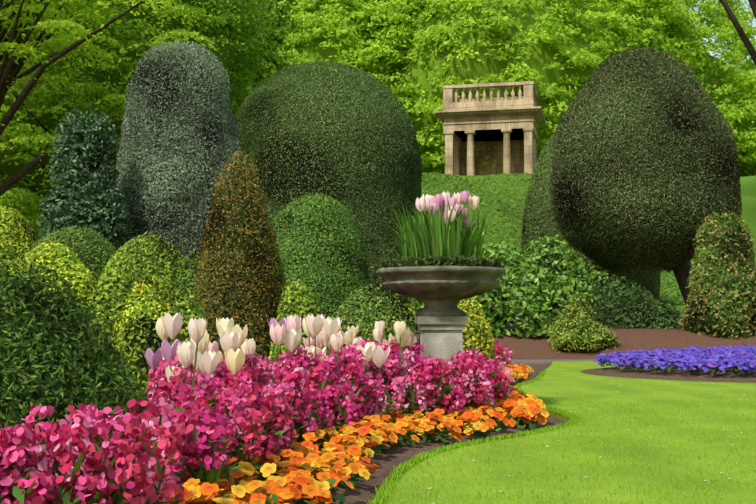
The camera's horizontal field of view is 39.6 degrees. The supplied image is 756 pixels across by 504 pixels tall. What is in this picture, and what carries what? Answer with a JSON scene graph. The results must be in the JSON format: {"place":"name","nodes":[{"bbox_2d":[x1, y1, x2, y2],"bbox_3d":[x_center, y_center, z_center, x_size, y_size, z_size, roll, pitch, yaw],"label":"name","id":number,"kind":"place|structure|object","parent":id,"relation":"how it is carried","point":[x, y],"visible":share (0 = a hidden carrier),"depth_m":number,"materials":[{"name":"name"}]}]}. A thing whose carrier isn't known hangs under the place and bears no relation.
{"place":"outdoors","nodes":[
{"label":"outdoors","id":0,"kind":"place"},
{"bbox_2d":[36,106,133,253],"bbox_3d":[-6.106,-0.299,21.649,2.397,5.429,2.100,0,-4,-1],"label":"shrub","id":1,"kind":"object","parent":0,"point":[84,187],"visible":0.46,"depth_m":21.44,"materials":[{"name":"green plant"}]},
{"bbox_2d":[132,373,567,503],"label":"flower bed soil","id":2,"kind":"structure","parent":0,"point":[387,460],"depth_m":5.51,"materials":[{"name":"brown soil"}]},
{"bbox_2d":[0,237,18,280],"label":"box shrub","id":3,"kind":"object","parent":2,"relation":"on","point":[4,255],"visible":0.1,"depth_m":11.73,"materials":[{"name":"green plant"}]},
{"bbox_2d":[10,240,97,324],"bbox_3d":[-3.339,0.684,10.736,1.333,1.619,1.237,0,-4,-1],"label":"box shrub","id":4,"kind":"object","parent":2,"relation":"on","point":[61,261],"visible":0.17,"depth_m":10.58,"materials":[{"name":"green plant"}]},
{"bbox_2d":[18,225,117,281],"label":"box shrub","id":5,"kind":"object","parent":2,"relation":"on","point":[95,254],"visible":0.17,"depth_m":14.45,"materials":[{"name":"green plant"}]},
{"bbox_2d":[0,258,155,476],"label":"shrub","id":6,"kind":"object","parent":2,"relation":"on","point":[54,355],"depth_m":4.25,"materials":[{"name":"green plant"}]},
{"bbox_2d":[79,269,135,361],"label":"box shrub","id":7,"kind":"object","parent":2,"relation":"on","point":[110,296],"visible":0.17,"depth_m":10.12,"materials":[{"name":"green plant"}]},
{"bbox_2d":[97,232,183,305],"bbox_3d":[-3.083,0.727,14.231,1.861,2.006,1.746,0,-4,-1],"label":"box shrub","id":8,"kind":"object","parent":2,"relation":"on","point":[149,256],"visible":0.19,"depth_m":13.95,"materials":[{"name":"green plant"}]},
{"bbox_2d":[113,310,170,406],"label":"box shrub","id":9,"kind":"object","parent":2,"relation":"on","point":[140,335],"visible":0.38,"depth_m":8.23,"materials":[{"name":"green plant"}]},
{"bbox_2d":[112,273,176,350],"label":"box shrub","id":10,"kind":"object","parent":2,"relation":"on","point":[148,294],"visible":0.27,"depth_m":9.69,"materials":[{"name":"green plant"}]},
{"bbox_2d":[172,249,203,306],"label":"box shrub","id":11,"kind":"object","parent":2,"relation":"on","point":[186,279],"visible":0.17,"depth_m":13.64,"materials":[{"name":"green plant"}]},
{"bbox_2d":[170,287,209,376],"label":"box shrub","id":12,"kind":"object","parent":2,"relation":"on","point":[186,306],"visible":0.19,"depth_m":9.73,"materials":[{"name":"green plant"}]},
{"bbox_2d":[192,151,286,371],"bbox_3d":[-1.712,0.192,12.790,1.282,2.876,1.176,0,-4,-1],"label":"conical shrub","id":13,"kind":"object","parent":2,"relation":"on","point":[239,280],"visible":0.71,"depth_m":12.49,"materials":[{"name":"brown plant"}]},
{"bbox_2d":[0,339,514,503],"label":"pink flowers","id":14,"kind":"object","parent":2,"relation":"on","point":[204,435],"visible":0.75,"depth_m":4.09,"materials":[{"name":"pink plant"}]},
{"bbox_2d":[142,313,419,404],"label":"tulips","id":15,"kind":"object","parent":2,"relation":"on","point":[200,352],"visible":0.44,"depth_m":5.74,"materials":[{"name":"white plant"}]},
{"bbox_2d":[268,277,317,369],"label":"box shrub","id":16,"kind":"object","parent":2,"relation":"on","point":[297,301],"visible":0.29,"depth_m":9.74,"materials":[{"name":"green plant"}]},
{"bbox_2d":[157,363,548,503],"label":"orange flowers","id":17,"kind":"object","parent":2,"relation":"on","point":[306,472],"visible":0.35,"depth_m":4.77,"materials":[{"name":"orange plant"}]},
{"bbox_2d":[330,284,419,350],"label":"shrub","id":18,"kind":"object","parent":2,"relation":"on","point":[363,309],"depth_m":9.22,"materials":[{"name":"green plant"}]},
{"bbox_2d":[406,303,414,313],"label":"box shrub","id":19,"kind":"object","parent":2,"relation":"on","point":[409,306],"depth_m":9.85,"materials":[{"name":"green plant"}]},
{"bbox_2d":[458,298,495,361],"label":"box shrub","id":20,"kind":"object","parent":2,"relation":"on","point":[476,332],"visible":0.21,"depth_m":10.22,"materials":[{"name":"green plant"}]},
{"bbox_2d":[510,364,551,373],"bbox_3d":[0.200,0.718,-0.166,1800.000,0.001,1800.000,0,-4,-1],"label":"ground","id":21,"kind":"structure","parent":0,"point":[537,368],"depth_m":17.87,"materials":[{"name":"soil"}]},
{"bbox_2d":[0,205,39,262],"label":"box shrub","id":22,"kind":"object","parent":21,"relation":"on","point":[16,234],"visible":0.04,"depth_m":15.54,"materials":[{"name":"green plant"}]},
{"bbox_2d":[4,204,39,237],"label":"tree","id":23,"kind":"object","parent":21,"relation":"on","point":[28,223],"depth_m":58.29,"materials":[{"name":"green plant"}]},
{"bbox_2d":[0,0,256,195],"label":"tree","id":24,"kind":"object","parent":21,"relation":"on","point":[11,51],"visible":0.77,"depth_m":28.50,"materials":[{"name":"green plant"}]},
{"bbox_2d":[0,0,290,240],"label":"tree","id":25,"kind":"object","parent":21,"relation":"on","point":[230,35],"visible":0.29,"depth_m":37.35,"materials":[{"name":"green plant"}]},
{"bbox_2d":[5,0,297,236],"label":"tree","id":26,"kind":"object","parent":21,"relation":"on","point":[270,64],"depth_m":57.04,"materials":[{"name":"green plant"}]},
{"bbox_2d":[116,40,242,263],"bbox_3d":[-4.598,-1.201,23.849,3.506,7.219,3.113,0,-4,-1],"label":"topiary shrub","id":27,"kind":"object","parent":21,"relation":"on","point":[179,132],"visible":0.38,"depth_m":22.90,"materials":[{"name":"green plant"}]},
{"bbox_2d":[269,192,369,318],"bbox_3d":[-1.006,0.478,16.802,1.782,2.868,1.732,0,-4,-1],"label":"topiary shrub","id":28,"kind":"object","parent":21,"relation":"on","point":[321,248],"visible":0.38,"depth_m":16.26,"materials":[{"name":"green plant"}]},
{"bbox_2d":[234,61,422,303],"bbox_3d":[-1.662,-1.347,30.910,6.056,8.471,5.829,0,-4,-1],"label":"topiary shrub","id":29,"kind":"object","parent":21,"relation":"on","point":[347,139],"depth_m":28.69,"materials":[{"name":"green plant"}]},
{"bbox_2d":[251,0,444,172],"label":"tree","id":30,"kind":"object","parent":21,"relation":"on","point":[328,31],"visible":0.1,"depth_m":55.72,"materials":[{"name":"green plant"}]},
{"bbox_2d":[376,190,505,364],"bbox_3d":[0.493,0.408,8.297,1.099,1.778,1.043,0,-4,-1],"label":"stone urn","id":31,"kind":"object","parent":21,"relation":"on","point":[439,269],"visible":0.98,"depth_m":8.09,"materials":[{"name":"stone"}]},
{"bbox_2d":[338,0,705,173],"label":"tree","id":32,"kind":"object","parent":21,"relation":"on","point":[557,52],"visible":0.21,"depth_m":52.13,"materials":[{"name":"green plant"}]},
{"bbox_2d":[626,0,755,176],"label":"tree","id":33,"kind":"object","parent":21,"relation":"on","point":[726,88],"visible":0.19,"depth_m":59.54,"materials":[{"name":"green plant"}]},
{"bbox_2d":[510,359,597,363],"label":"path gravel","id":34,"kind":"structure","parent":0,"point":[548,361],"depth_m":19.91,"materials":[{"name":"grey gravel"}]},
{"bbox_2d":[367,361,755,503],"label":"lawn","id":35,"kind":"structure","parent":0,"point":[570,379],"depth_m":5.55,"materials":[{"name":"green plant"}]},
{"bbox_2d":[428,381,754,503],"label":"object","id":36,"kind":"object","parent":35,"relation":"on","point":[636,403],"visible":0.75,"depth_m":5.87,"materials":[{"name":"plant"}]},
{"bbox_2d":[581,338,755,382],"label":"flower bed","id":37,"kind":"object","parent":35,"relation":"on","point":[722,363],"visible":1,"depth_m":13.44,"materials":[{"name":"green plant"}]},
{"bbox_2d":[421,172,755,317],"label":"grass bank","id":38,"kind":"structure","parent":0,"point":[510,190],"depth_m":39.26,"materials":[{"name":"green plant"}]},
{"bbox_2d":[434,81,545,175],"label":"stone pavilion","id":39,"kind":"structure","parent":38,"relation":"on","point":[505,125],"depth_m":48.14,"materials":[{"name":"stone"}]},
{"bbox_2d":[494,328,755,359],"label":"mulch bank","id":40,"kind":"structure","parent":0,"point":[540,348],"depth_m":22.10,"materials":[{"name":"brown soil"}]},
{"bbox_2d":[407,297,423,315],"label":"laurel shrub","id":41,"kind":"object","parent":40,"relation":"on","point":[418,304],"visible":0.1,"depth_m":25.32,"materials":[{"name":"green plant"}]},
{"bbox_2d":[457,275,509,338],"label":"laurel shrub","id":42,"kind":"object","parent":40,"relation":"on","point":[491,302],"visible":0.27,"depth_m":22.41,"materials":[{"name":"green plant"}]},
{"bbox_2d":[474,240,537,333],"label":"laurel shrub","id":43,"kind":"object","parent":40,"relation":"on","point":[509,256],"visible":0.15,"depth_m":23.45,"materials":[{"name":"green plant"}]},
{"bbox_2d":[499,262,572,337],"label":"laurel shrub","id":44,"kind":"object","parent":40,"relation":"on","point":[536,301],"visible":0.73,"depth_m":22.54,"materials":[{"name":"green plant"}]},
{"bbox_2d":[520,234,597,311],"bbox_3d":[4.064,0.778,25.361,2.684,2.454,2.371,0,-4,-1],"label":"laurel shrub","id":45,"kind":"object","parent":40,"relation":"on","point":[555,256],"visible":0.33,"depth_m":24.92,"materials":[{"name":"green plant"}]},
{"bbox_2d":[547,293,622,352],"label":"shrub","id":46,"kind":"object","parent":40,"relation":"on","point":[576,326],"visible":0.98,"depth_m":21.53,"materials":[{"name":"green plant"}]},
{"bbox_2d":[521,126,660,299],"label":"topiary dome","id":47,"kind":"structure","parent":40,"relation":"on","point":[538,221],"depth_m":30.29,"materials":[{"name":"green plant"}]},
{"bbox_2d":[577,262,619,294],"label":"laurel shrub","id":48,"kind":"object","parent":40,"relation":"on","point":[603,274],"visible":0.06,"depth_m":25.59,"materials":[{"name":"green plant"}]},
{"bbox_2d":[588,276,659,328],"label":"shrub","id":49,"kind":"object","parent":40,"relation":"on","point":[624,304],"visible":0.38,"depth_m":24.37,"materials":[{"name":"green plant"}]},
{"bbox_2d":[549,47,742,307],"bbox_3d":[6.612,-1.579,26.066,4.682,7.070,4.329,0,-4,-1],"label":"topiary yew","id":50,"kind":"object","parent":40,"relation":"on","point":[645,173],"visible":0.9,"depth_m":24.69,"materials":[{"name":"green plant"}]},
{"bbox_2d":[643,298,685,328],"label":"shrub","id":51,"kind":"object","parent":40,"relation":"on","point":[666,317],"visible":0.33,"depth_m":24.18,"materials":[{"name":"green plant"}]},
{"bbox_2d":[677,211,755,338],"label":"shrub","id":52,"kind":"object","parent":40,"relation":"on","point":[722,290],"visible":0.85,"depth_m":22.97,"materials":[{"name":"green plant"}]},
{"bbox_2d":[720,0,755,64],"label":"tree","id":53,"kind":"object","parent":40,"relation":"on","point":[742,35],"visible":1,"depth_m":32.26,"materials":[{"name":"brown plant"}]},
{"bbox_2d":[677,0,755,70],"label":"sky","id":54,"kind":"structure","parent":0,"point":[710,52],"materials":[{"name":"white"}]}
]}

